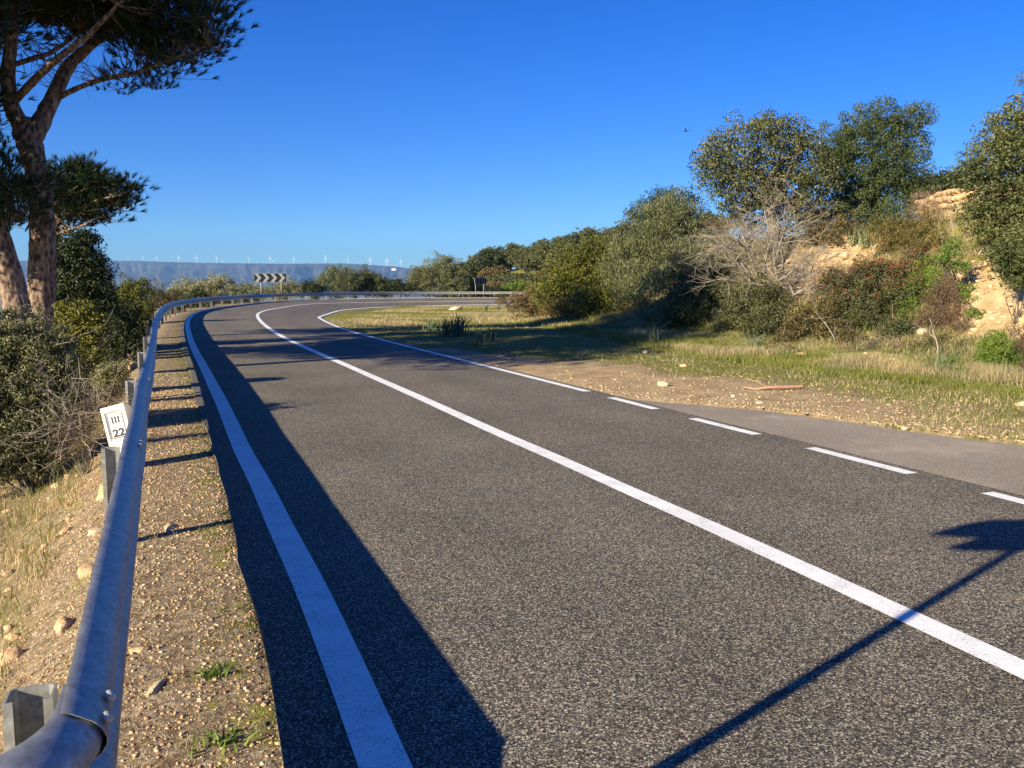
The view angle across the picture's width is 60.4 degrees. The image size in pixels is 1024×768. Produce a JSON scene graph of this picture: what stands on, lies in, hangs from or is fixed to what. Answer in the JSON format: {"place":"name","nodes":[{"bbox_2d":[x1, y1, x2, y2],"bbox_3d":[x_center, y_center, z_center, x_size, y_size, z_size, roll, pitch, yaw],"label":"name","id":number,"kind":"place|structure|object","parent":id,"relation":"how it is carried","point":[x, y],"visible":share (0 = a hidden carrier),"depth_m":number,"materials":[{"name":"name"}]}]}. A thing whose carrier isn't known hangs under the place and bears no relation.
{"place":"outdoors","nodes":[
{"label":"outdoors","id":0,"kind":"place"},
{"bbox_2d":[0,370,282,767],"bbox_3d":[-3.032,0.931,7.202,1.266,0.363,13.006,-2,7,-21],"label":"verge gravel","id":1,"kind":"structure","parent":0,"point":[263,704],"depth_m":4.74,"materials":[{"name":"brown gravel"}]},
{"bbox_2d":[19,261,442,296],"bbox_3d":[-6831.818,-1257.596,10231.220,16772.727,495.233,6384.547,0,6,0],"label":"hills","id":2,"kind":"structure","parent":0,"point":[165,273],"depth_m":11227.72,"materials":[{"name":"blue"}]},
{"bbox_2d":[0,197,1023,767],"bbox_3d":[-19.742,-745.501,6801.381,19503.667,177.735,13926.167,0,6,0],"label":"ground","id":3,"kind":"structure","parent":0,"point":[592,369],"depth_m":7.21,"materials":[{"name":"soil"}]},
{"bbox_2d":[0,647,23,669],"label":"rock","id":4,"kind":"object","parent":3,"relation":"on","point":[12,653],"visible":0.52,"depth_m":4.29,"materials":[{"name":"stone"}]},
{"bbox_2d":[0,0,31,49],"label":"pine tree","id":5,"kind":"object","parent":3,"relation":"on","point":[5,19],"visible":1,"depth_m":12.65,"materials":[{"name":"green plant"}]},
{"bbox_2d":[0,7,73,359],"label":"pine tree","id":6,"kind":"object","parent":3,"relation":"on","point":[13,286],"visible":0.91,"depth_m":16.33,"materials":[{"name":"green plant"}]},
{"bbox_2d":[0,296,114,496],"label":"wild olive bush","id":7,"kind":"object","parent":3,"relation":"on","point":[23,345],"visible":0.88,"depth_m":9.13,"materials":[{"name":"green plant"}]},
{"bbox_2d":[0,388,122,647],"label":"bank stones","id":8,"kind":"object","parent":3,"relation":"on","point":[9,627],"visible":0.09,"depth_m":6.50,"materials":[{"name":"beige stone"}]},
{"bbox_2d":[54,616,73,633],"bbox_3d":[-2.238,1.223,4.402,0.087,0.102,0.136,0,6,0],"label":"rock","id":9,"kind":"object","parent":3,"relation":"on","point":[61,624],"visible":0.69,"depth_m":4.37,"materials":[{"name":"stone"}]},
{"bbox_2d":[0,354,131,721],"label":"dry slope grass","id":10,"kind":"structure","parent":3,"relation":"on","point":[46,507],"depth_m":7.35,"materials":[{"name":"beige plant"}]},
{"bbox_2d":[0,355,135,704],"bbox_3d":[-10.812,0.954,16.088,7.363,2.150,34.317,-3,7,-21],"label":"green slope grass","id":11,"kind":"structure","parent":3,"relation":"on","point":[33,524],"depth_m":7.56,"materials":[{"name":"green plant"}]},
{"bbox_2d":[49,298,113,425],"bbox_3d":[-6.113,-0.248,12.547,0.762,1.952,0.709,4,8,34],"label":"lentisk bush","id":12,"kind":"object","parent":3,"relation":"on","point":[91,319],"visible":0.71,"depth_m":12.40,"materials":[{"name":"green plant"}]},
{"bbox_2d":[1,353,165,494],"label":"dry bush","id":13,"kind":"object","parent":3,"relation":"on","point":[84,433],"visible":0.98,"depth_m":8.43,"materials":[{"name":"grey plant"}]},
{"bbox_2d":[77,563,93,579],"bbox_3d":[-2.503,1.113,5.206,0.126,0.095,0.147,0,6,0],"label":"rock","id":14,"kind":"object","parent":3,"relation":"on","point":[83,569],"visible":0.52,"depth_m":5.16,"materials":[{"name":"stone"}]},
{"bbox_2d":[21,150,160,327],"bbox_3d":[-10.210,-2.561,21.352,3.551,6.298,2.437,0,6,0],"label":"pine tree","id":15,"kind":"object","parent":3,"relation":"on","point":[91,192],"visible":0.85,"depth_m":20.83,"materials":[{"name":"green plant"}]},
{"bbox_2d":[56,225,158,381],"bbox_3d":[-10.016,-1.808,20.955,3.142,3.897,1.737,0,6,0],"label":"holm oak","id":16,"kind":"object","parent":3,"relation":"on","point":[85,271],"visible":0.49,"depth_m":20.60,"materials":[{"name":"green plant"}]},
{"bbox_2d":[89,382,125,411],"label":"dry bush","id":17,"kind":"object","parent":3,"relation":"on","point":[112,394],"visible":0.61,"depth_m":10.56,"materials":[{"name":"brown plant"}]},
{"bbox_2d":[90,360,131,405],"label":"lentisk bush","id":18,"kind":"object","parent":3,"relation":"on","point":[121,376],"visible":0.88,"depth_m":11.51,"materials":[{"name":"green plant"}]},
{"bbox_2d":[100,403,130,451],"bbox_3d":[-3.332,0.620,7.625,0.204,0.888,0.140,-15,-3,-2],"label":"kilometre marker","id":19,"kind":"object","parent":3,"relation":"on","point":[115,418],"visible":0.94,"depth_m":7.58,"materials":[{"name":"white paint"}]},
{"bbox_2d":[97,299,151,364],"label":"lentisk bush","id":20,"kind":"object","parent":3,"relation":"on","point":[124,325],"visible":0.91,"depth_m":19.89,"materials":[{"name":"green plant"}]},
{"bbox_2d":[101,272,157,332],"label":"lentisk bush","id":21,"kind":"object","parent":3,"relation":"on","point":[129,290],"visible":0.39,"depth_m":35.62,"materials":[{"name":"green plant"}]},
{"bbox_2d":[0,0,261,387],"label":"pine tree","id":22,"kind":"object","parent":3,"relation":"on","point":[145,28],"visible":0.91,"depth_m":17.10,"materials":[{"name":"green plant"}]},
{"bbox_2d":[0,353,295,767],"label":"verge straw","id":23,"kind":"object","parent":3,"relation":"on","point":[186,565],"visible":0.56,"depth_m":4.62,"materials":[{"name":"beige plant"}]},
{"bbox_2d":[146,679,164,696],"bbox_3d":[-1.401,1.191,3.447,0.040,0.029,0.138,0,6,4],"label":"rock","id":24,"kind":"object","parent":3,"relation":"on","point":[157,685],"visible":0.97,"depth_m":3.44,"materials":[{"name":"stone"}]},
{"bbox_2d":[144,277,187,315],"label":"lentisk bush","id":25,"kind":"object","parent":3,"relation":"on","point":[162,298],"visible":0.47,"depth_m":51.62,"materials":[{"name":"green plant"}]},
{"bbox_2d":[166,276,198,296],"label":"olive shrub","id":26,"kind":"object","parent":3,"relation":"on","point":[183,287],"visible":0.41,"depth_m":77.19,"materials":[{"name":"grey plant"}]},
{"bbox_2d":[168,288,213,307],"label":"lentisk bush","id":27,"kind":"object","parent":3,"relation":"on","point":[196,305],"visible":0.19,"depth_m":61.60,"materials":[{"name":"green plant"}]},
{"bbox_2d":[187,284,212,302],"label":"lentisk bush","id":28,"kind":"object","parent":3,"relation":"on","point":[196,292],"visible":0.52,"depth_m":73.39,"materials":[{"name":"green plant"}]},
{"bbox_2d":[184,656,235,682],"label":"weed","id":29,"kind":"object","parent":3,"relation":"on","point":[205,673],"visible":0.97,"depth_m":3.57,"materials":[{"name":"green plant"}]},
{"bbox_2d":[187,272,242,304],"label":"olive shrub","id":30,"kind":"object","parent":3,"relation":"on","point":[215,286],"visible":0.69,"depth_m":75.23,"materials":[{"name":"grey plant"}]},
{"bbox_2d":[169,349,269,680],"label":"verge weeds","id":31,"kind":"object","parent":3,"relation":"on","point":[191,432],"visible":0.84,"depth_m":5.79,"materials":[{"name":"green plant"}]},
{"bbox_2d":[188,725,266,758],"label":"weed","id":32,"kind":"object","parent":3,"relation":"on","point":[215,735],"visible":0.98,"depth_m":3.03,"materials":[{"name":"green plant"}]},
{"bbox_2d":[188,381,281,767],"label":"asphalt crumbs","id":33,"kind":"object","parent":3,"relation":"on","point":[257,657],"visible":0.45,"depth_m":4.55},
{"bbox_2d":[237,281,269,300],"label":"olive shrub","id":34,"kind":"object","parent":3,"relation":"on","point":[249,289],"visible":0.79,"depth_m":94.21,"materials":[{"name":"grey plant"}]},
{"bbox_2d":[0,292,524,767],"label":"guardrail","id":35,"kind":"object","parent":3,"relation":"on","point":[76,724],"visible":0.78,"depth_m":2.55,"materials":[{"name":"metal"}]},
{"bbox_2d":[254,273,286,301],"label":"chevron sign","id":36,"kind":"object","parent":3,"relation":"on","point":[269,277],"visible":0.88,"depth_m":89.36,"materials":[{"name":"metal"}]},
{"bbox_2d":[264,275,304,300],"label":"olive shrub","id":37,"kind":"object","parent":3,"relation":"on","point":[293,287],"visible":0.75,"depth_m":99.14,"materials":[{"name":"green plant"}]},
{"bbox_2d":[298,278,321,299],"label":"lentisk bush","id":38,"kind":"object","parent":3,"relation":"on","point":[310,287],"visible":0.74,"depth_m":109.09,"materials":[{"name":"green plant"}]},
{"bbox_2d":[312,263,365,298],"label":"wild olive","id":39,"kind":"object","parent":3,"relation":"on","point":[339,281],"visible":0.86,"depth_m":110.67,"materials":[{"name":"green plant"}]},
{"bbox_2d":[349,264,390,298],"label":"wild olive","id":40,"kind":"object","parent":3,"relation":"on","point":[371,284],"visible":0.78,"depth_m":112.66,"materials":[{"name":"green plant"}]},
{"bbox_2d":[377,276,415,297],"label":"lentisk bush","id":41,"kind":"object","parent":3,"relation":"on","point":[396,284],"visible":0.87,"depth_m":112.01,"materials":[{"name":"green plant"}]},
{"bbox_2d":[402,250,473,297],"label":"wild olive","id":42,"kind":"object","parent":3,"relation":"on","point":[440,275],"visible":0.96,"depth_m":114.48,"materials":[{"name":"green plant"}]},
{"bbox_2d":[433,316,462,336],"bbox_3d":[-1.923,-1.729,26.209,1.171,0.670,1.181,0,6,0],"label":"asphodel","id":43,"kind":"object","parent":3,"relation":"on","point":[449,332],"visible":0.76,"depth_m":26.14,"materials":[{"name":"green plant"}]},
{"bbox_2d":[438,312,473,334],"bbox_3d":[-1.534,-1.863,26.767,1.073,0.741,1.236,5,8,36],"label":"asphodel","id":44,"kind":"object","parent":3,"relation":"on","point":[460,331],"visible":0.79,"depth_m":26.66,"materials":[{"name":"green plant"}]},
{"bbox_2d":[331,305,608,326],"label":"meadow grass","id":45,"kind":"structure","parent":3,"relation":"on","point":[466,309],"depth_m":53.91,"materials":[{"name":"green plant"}]},
{"bbox_2d":[463,256,495,280],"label":"hill oak","id":46,"kind":"object","parent":3,"relation":"on","point":[476,268],"visible":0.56,"depth_m":189.66,"materials":[{"name":"green plant"}]},
{"bbox_2d":[463,275,504,297],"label":"lentisk bush","id":47,"kind":"object","parent":3,"relation":"on","point":[494,288],"visible":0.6,"depth_m":116.94,"materials":[{"name":"green plant"}]},
{"bbox_2d":[473,323,498,341],"bbox_3d":[-0.716,-1.440,24.152,0.975,0.544,0.711,-2,7,-17],"label":"asphodel","id":48,"kind":"object","parent":3,"relation":"on","point":[489,336],"visible":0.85,"depth_m":24.06,"materials":[{"name":"green plant"}]},
{"bbox_2d":[477,246,506,267],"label":"hill oak","id":49,"kind":"object","parent":3,"relation":"on","point":[496,256],"visible":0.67,"depth_m":201.75,"materials":[{"name":"green plant"}]},
{"bbox_2d":[477,264,510,277],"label":"hill oak","id":50,"kind":"object","parent":3,"relation":"on","point":[493,271],"visible":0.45,"depth_m":184.16,"materials":[{"name":"green plant"}]},
{"bbox_2d":[504,252,539,272],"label":"hill oak","id":51,"kind":"object","parent":3,"relation":"on","point":[519,261],"visible":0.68,"depth_m":191.42,"materials":[{"name":"green plant"}]},
{"bbox_2d":[501,268,544,296],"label":"hill oak","id":52,"kind":"object","parent":3,"relation":"on","point":[515,278],"visible":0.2,"depth_m":124.97,"materials":[{"name":"green plant"}]},
{"bbox_2d":[499,279,555,296],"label":"lentisk bush","id":53,"kind":"object","parent":3,"relation":"on","point":[511,288],"visible":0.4,"depth_m":122.97,"materials":[{"name":"green plant"}]},
{"bbox_2d":[493,278,577,318],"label":"lentisk bush","id":54,"kind":"object","parent":3,"relation":"on","point":[525,305],"visible":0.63,"depth_m":42.46,"materials":[{"name":"green plant"}]},
{"bbox_2d":[528,241,553,267],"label":"hill oak","id":55,"kind":"object","parent":3,"relation":"on","point":[534,249],"visible":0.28,"depth_m":187.50,"materials":[{"name":"green plant"}]},
{"bbox_2d":[532,243,577,266],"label":"hill oak","id":56,"kind":"object","parent":3,"relation":"on","point":[540,254],"visible":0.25,"depth_m":176.97,"materials":[{"name":"green plant"}]},
{"bbox_2d":[527,234,627,320],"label":"lentisk bush","id":57,"kind":"object","parent":3,"relation":"on","point":[571,279],"visible":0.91,"depth_m":40.10,"materials":[{"name":"green plant"}]},
{"bbox_2d":[568,227,592,245],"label":"hill oak","id":58,"kind":"object","parent":3,"relation":"on","point":[579,239],"visible":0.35,"depth_m":196.65,"materials":[{"name":"green plant"}]},
{"bbox_2d":[579,226,610,245],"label":"hill oak","id":59,"kind":"object","parent":3,"relation":"on","point":[589,231],"visible":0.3,"depth_m":220.06,"materials":[{"name":"green plant"}]},
{"bbox_2d":[593,182,725,321],"bbox_3d":[5.922,-5.128,33.549,5.129,5.746,9.757,0,6,0],"label":"wild olive","id":60,"kind":"object","parent":3,"relation":"on","point":[663,236],"visible":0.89,"depth_m":35.65,"materials":[{"name":"green plant"}]},
{"bbox_2d":[616,184,711,250],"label":"evergreen tree","id":61,"kind":"object","parent":3,"relation":"on","point":[658,194],"visible":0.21,"depth_m":42.04,"materials":[{"name":"green plant"}]},
{"bbox_2d":[326,317,1023,441],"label":"short straw","id":62,"kind":"object","parent":3,"relation":"on","point":[917,398],"visible":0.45,"depth_m":13.36,"materials":[{"name":"beige plant"}]},
{"bbox_2d":[347,309,1023,444],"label":"green grass","id":63,"kind":"structure","parent":3,"relation":"on","point":[826,343],"depth_m":18.40,"materials":[{"name":"green plant"}]},
{"bbox_2d":[652,230,749,329],"bbox_3d":[6.596,-3.525,29.699,2.700,3.645,6.350,3,7,21],"label":"lentisk bush","id":64,"kind":"object","parent":3,"relation":"on","point":[682,314],"visible":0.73,"depth_m":28.80,"materials":[{"name":"green plant"}]},
{"bbox_2d":[707,216,790,289],"bbox_3d":[7.053,-3.597,26.256,2.614,2.998,1.493,0,6,0],"label":"dry bush","id":65,"kind":"object","parent":3,"relation":"on","point":[755,263],"visible":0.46,"depth_m":26.16,"materials":[{"name":"grey plant"}]},
{"bbox_2d":[479,294,1023,398],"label":"mixed green grass","id":66,"kind":"structure","parent":3,"relation":"on","point":[778,359],"depth_m":17.41,"materials":[{"name":"green plant"}]},
{"bbox_2d":[710,270,799,338],"bbox_3d":[6.833,-2.095,23.848,2.615,2.023,4.580,0,6,0],"label":"lentisk bush","id":67,"kind":"object","parent":3,"relation":"on","point":[755,305],"visible":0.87,"depth_m":24.59,"materials":[{"name":"green plant"}]},
{"bbox_2d":[676,176,848,323],"bbox_3d":[7.385,-3.634,25.169,6.527,4.991,4.664,-6,9,-41],"label":"dead tree","id":68,"kind":"object","parent":3,"relation":"on","point":[768,247],"visible":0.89,"depth_m":25.20,"materials":[{"name":"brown wood"}]},
{"bbox_2d":[686,107,845,267],"bbox_3d":[8.462,-6.532,29.879,5.155,5.386,3.779,0,6,0],"label":"holm oak","id":69,"kind":"object","parent":3,"relation":"on","point":[723,165],"visible":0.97,"depth_m":29.16,"materials":[{"name":"green plant"}]},
{"bbox_2d":[742,378,804,389],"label":"fallen branch","id":70,"kind":"object","parent":3,"relation":"on","point":[783,387],"visible":1,"depth_m":12.77,"materials":[{"name":"brown wood"}]},
{"bbox_2d":[765,332,798,350],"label":"dry bush","id":71,"kind":"object","parent":3,"relation":"on","point":[777,337],"visible":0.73,"depth_m":20.36,"materials":[{"name":"beige plant"}]},
{"bbox_2d":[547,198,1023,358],"bbox_3d":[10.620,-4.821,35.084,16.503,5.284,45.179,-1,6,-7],"label":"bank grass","id":72,"kind":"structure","parent":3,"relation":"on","point":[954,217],"depth_m":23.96,"materials":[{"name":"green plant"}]},
{"bbox_2d":[549,364,1023,442],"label":"roadside gravel","id":73,"kind":"structure","parent":3,"relation":"on","point":[876,422],"depth_m":11.09,"materials":[{"name":"beige gravel"}]},
{"bbox_2d":[559,202,1023,357],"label":"dry bank grass","id":74,"kind":"structure","parent":3,"relation":"on","point":[952,214],"depth_m":24.06,"materials":[{"name":"beige plant"}]},
{"bbox_2d":[789,239,822,303],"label":"dry bush","id":75,"kind":"object","parent":3,"relation":"on","point":[803,268],"visible":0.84,"depth_m":24.31,"materials":[{"name":"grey plant"}]},
{"bbox_2d":[771,291,862,346],"bbox_3d":[7.184,-1.505,20.808,1.796,1.448,2.552,0,6,0],"label":"lentisk bush","id":76,"kind":"object","parent":3,"relation":"on","point":[803,323],"visible":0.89,"depth_m":21.11,"materials":[{"name":"green plant"}]},
{"bbox_2d":[789,197,866,249],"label":"heath bush","id":77,"kind":"object","parent":3,"relation":"on","point":[832,226],"visible":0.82,"depth_m":29.19,"materials":[{"name":"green plant"}]},
{"bbox_2d":[840,216,879,244],"bbox_3d":[11.215,-4.974,28.467,1.469,0.918,1.495,0,6,0],"label":"asphodel","id":78,"kind":"object","parent":3,"relation":"on","point":[855,239],"visible":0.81,"depth_m":28.40,"materials":[{"name":"green plant"}]},
{"bbox_2d":[812,246,932,340],"bbox_3d":[9.260,-2.212,21.192,3.004,2.322,4.792,0,6,0],"label":"mastic bush","id":79,"kind":"object","parent":3,"relation":"on","point":[866,286],"visible":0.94,"depth_m":21.38,"materials":[{"name":"green plant"}]},
{"bbox_2d":[836,329,910,351],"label":"dry bush","id":80,"kind":"object","parent":3,"relation":"on","point":[866,340],"visible":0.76,"depth_m":18.79,"materials":[{"name":"brown plant"}]},
{"bbox_2d":[812,94,939,234],"bbox_3d":[12.252,-7.574,30.476,4.318,5.504,7.556,3,7,28],"label":"holm oak","id":81,"kind":"object","parent":3,"relation":"on","point":[874,201],"visible":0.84,"depth_m":31.79,"materials":[{"name":"green plant"}]},
{"bbox_2d":[748,214,1023,354],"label":"bank rubble","id":82,"kind":"object","parent":3,"relation":"on","point":[1020,319],"visible":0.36,"depth_m":19.08,"materials":[{"name":"stone"}]},
{"bbox_2d":[860,199,951,261],"bbox_3d":[11.171,-4.223,24.425,2.212,1.933,3.415,0,6,0],"label":"heath bush","id":83,"kind":"object","parent":3,"relation":"on","point":[896,236],"visible":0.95,"depth_m":24.83,"materials":[{"name":"green plant"}]},
{"bbox_2d":[893,251,950,323],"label":"heath bush","id":84,"kind":"object","parent":3,"relation":"on","point":[928,274],"visible":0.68,"depth_m":20.78,"materials":[{"name":"green plant"}]},
{"bbox_2d":[894,183,951,225],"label":"dry bush","id":85,"kind":"object","parent":3,"relation":"on","point":[925,202],"visible":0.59,"depth_m":27.32,"materials":[{"name":"brown plant"}]},
{"bbox_2d":[911,346,958,373],"bbox_3d":[7.056,-0.403,14.676,0.800,0.515,1.146,4,7,30],"label":"asphodel","id":86,"kind":"object","parent":3,"relation":"on","point":[936,363],"visible":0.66,"depth_m":14.60,"materials":[{"name":"green plant"}]},
{"bbox_2d":[908,167,962,201],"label":"hill oak","id":87,"kind":"object","parent":3,"relation":"on","point":[933,179],"visible":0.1,"depth_m":58.40,"materials":[{"name":"green plant"}]},
{"bbox_2d":[904,326,968,351],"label":"dry bush","id":88,"kind":"object","parent":3,"relation":"on","point":[941,336],"visible":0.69,"depth_m":17.81,"materials":[{"name":"brown plant"}]},
{"bbox_2d":[910,259,980,332],"bbox_3d":[10.074,-1.956,19.911,1.476,1.800,4.051,5,8,38],"label":"heath bush","id":89,"kind":"object","parent":3,"relation":"on","point":[938,309],"visible":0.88,"depth_m":19.18,"materials":[{"name":"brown plant"}]},
{"bbox_2d":[943,353,970,376],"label":"shrub","id":90,"kind":"object","parent":3,"relation":"on","point":[955,360],"visible":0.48,"depth_m":14.58,"materials":[{"name":"green plant"}]},
{"bbox_2d":[932,168,984,202],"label":"hill oak","id":91,"kind":"object","parent":3,"relation":"on","point":[942,183],"visible":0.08,"depth_m":46.84,"materials":[{"name":"green plant"}]},
{"bbox_2d":[932,235,985,319],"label":"shrub","id":92,"kind":"object","parent":3,"relation":"on","point":[945,257],"visible":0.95,"depth_m":19.23,"materials":[{"name":"green plant"}]},
{"bbox_2d":[914,185,1011,214],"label":"rubble wall","id":93,"kind":"structure","parent":3,"relation":"on","point":[958,196],"depth_m":28.51,"materials":[{"name":"stone"}]},
{"bbox_2d":[942,71,1023,281],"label":"holm oak","id":94,"kind":"object","parent":3,"relation":"on","point":[1008,157],"visible":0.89,"depth_m":20.37,"materials":[{"name":"green plant"}]},
{"bbox_2d":[973,327,1023,365],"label":"shrub","id":95,"kind":"object","parent":3,"relation":"on","point":[998,340],"visible":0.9,"depth_m":15.12,"materials":[{"name":"green plant"}]},
{"bbox_2d":[986,235,1023,323],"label":"shrub","id":96,"kind":"object","parent":3,"relation":"on","point":[1005,259],"visible":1,"depth_m":17.28,"materials":[{"name":"green plant"}]},
{"bbox_2d":[1001,323,1023,371],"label":"dry bush","id":97,"kind":"object","parent":3,"relation":"on","point":[1018,341],"visible":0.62,"depth_m":15.83,"materials":[{"name":"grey plant"}]},
{"bbox_2d":[0,0,1023,269],"label":"sky","id":98,"kind":"structure","parent":0,"point":[356,131],"materials":[{"name":"blue"}]},
{"bbox_2d":[179,298,1023,767],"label":"road","id":99,"kind":"structure","parent":0,"point":[499,602],"depth_m":4.77,"materials":[{"name":"grey asphalt"}]},
{"bbox_2d":[185,297,523,767],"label":"edge line","id":100,"kind":"object","parent":99,"relation":"on","point":[373,737],"visible":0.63,"depth_m":4.01,"materials":[{"name":"white paint"}]},
{"bbox_2d":[317,304,588,391],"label":"edge line","id":101,"kind":"object","parent":99,"relation":"on","point":[552,382],"visible":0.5,"depth_m":18.64,"materials":[{"name":"white paint"}]},
{"bbox_2d":[256,301,1023,678],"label":"line","id":102,"kind":"object","parent":99,"relation":"on","point":[968,643],"visible":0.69,"depth_m":5.03,"materials":[{"name":"white paint"}]},
{"bbox_2d":[609,397,1023,503],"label":"edge line dashes","id":103,"kind":"object","parent":99,"relation":"on","point":[994,494],"visible":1,"depth_m":7.96,"materials":[{"name":"white paint"}]},
{"bbox_2d":[479,308,1023,388],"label":"dry grass","id":104,"kind":"structure","parent":0,"point":[867,360],"depth_m":17.39,"materials":[{"name":"beige plant"}]},
{"bbox_2d":[632,399,1023,495],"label":"lay by","id":105,"kind":"object","parent":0,"point":[998,465],"visible":0.84,"depth_m":8.66,"materials":[{"name":"grey asphalt"}]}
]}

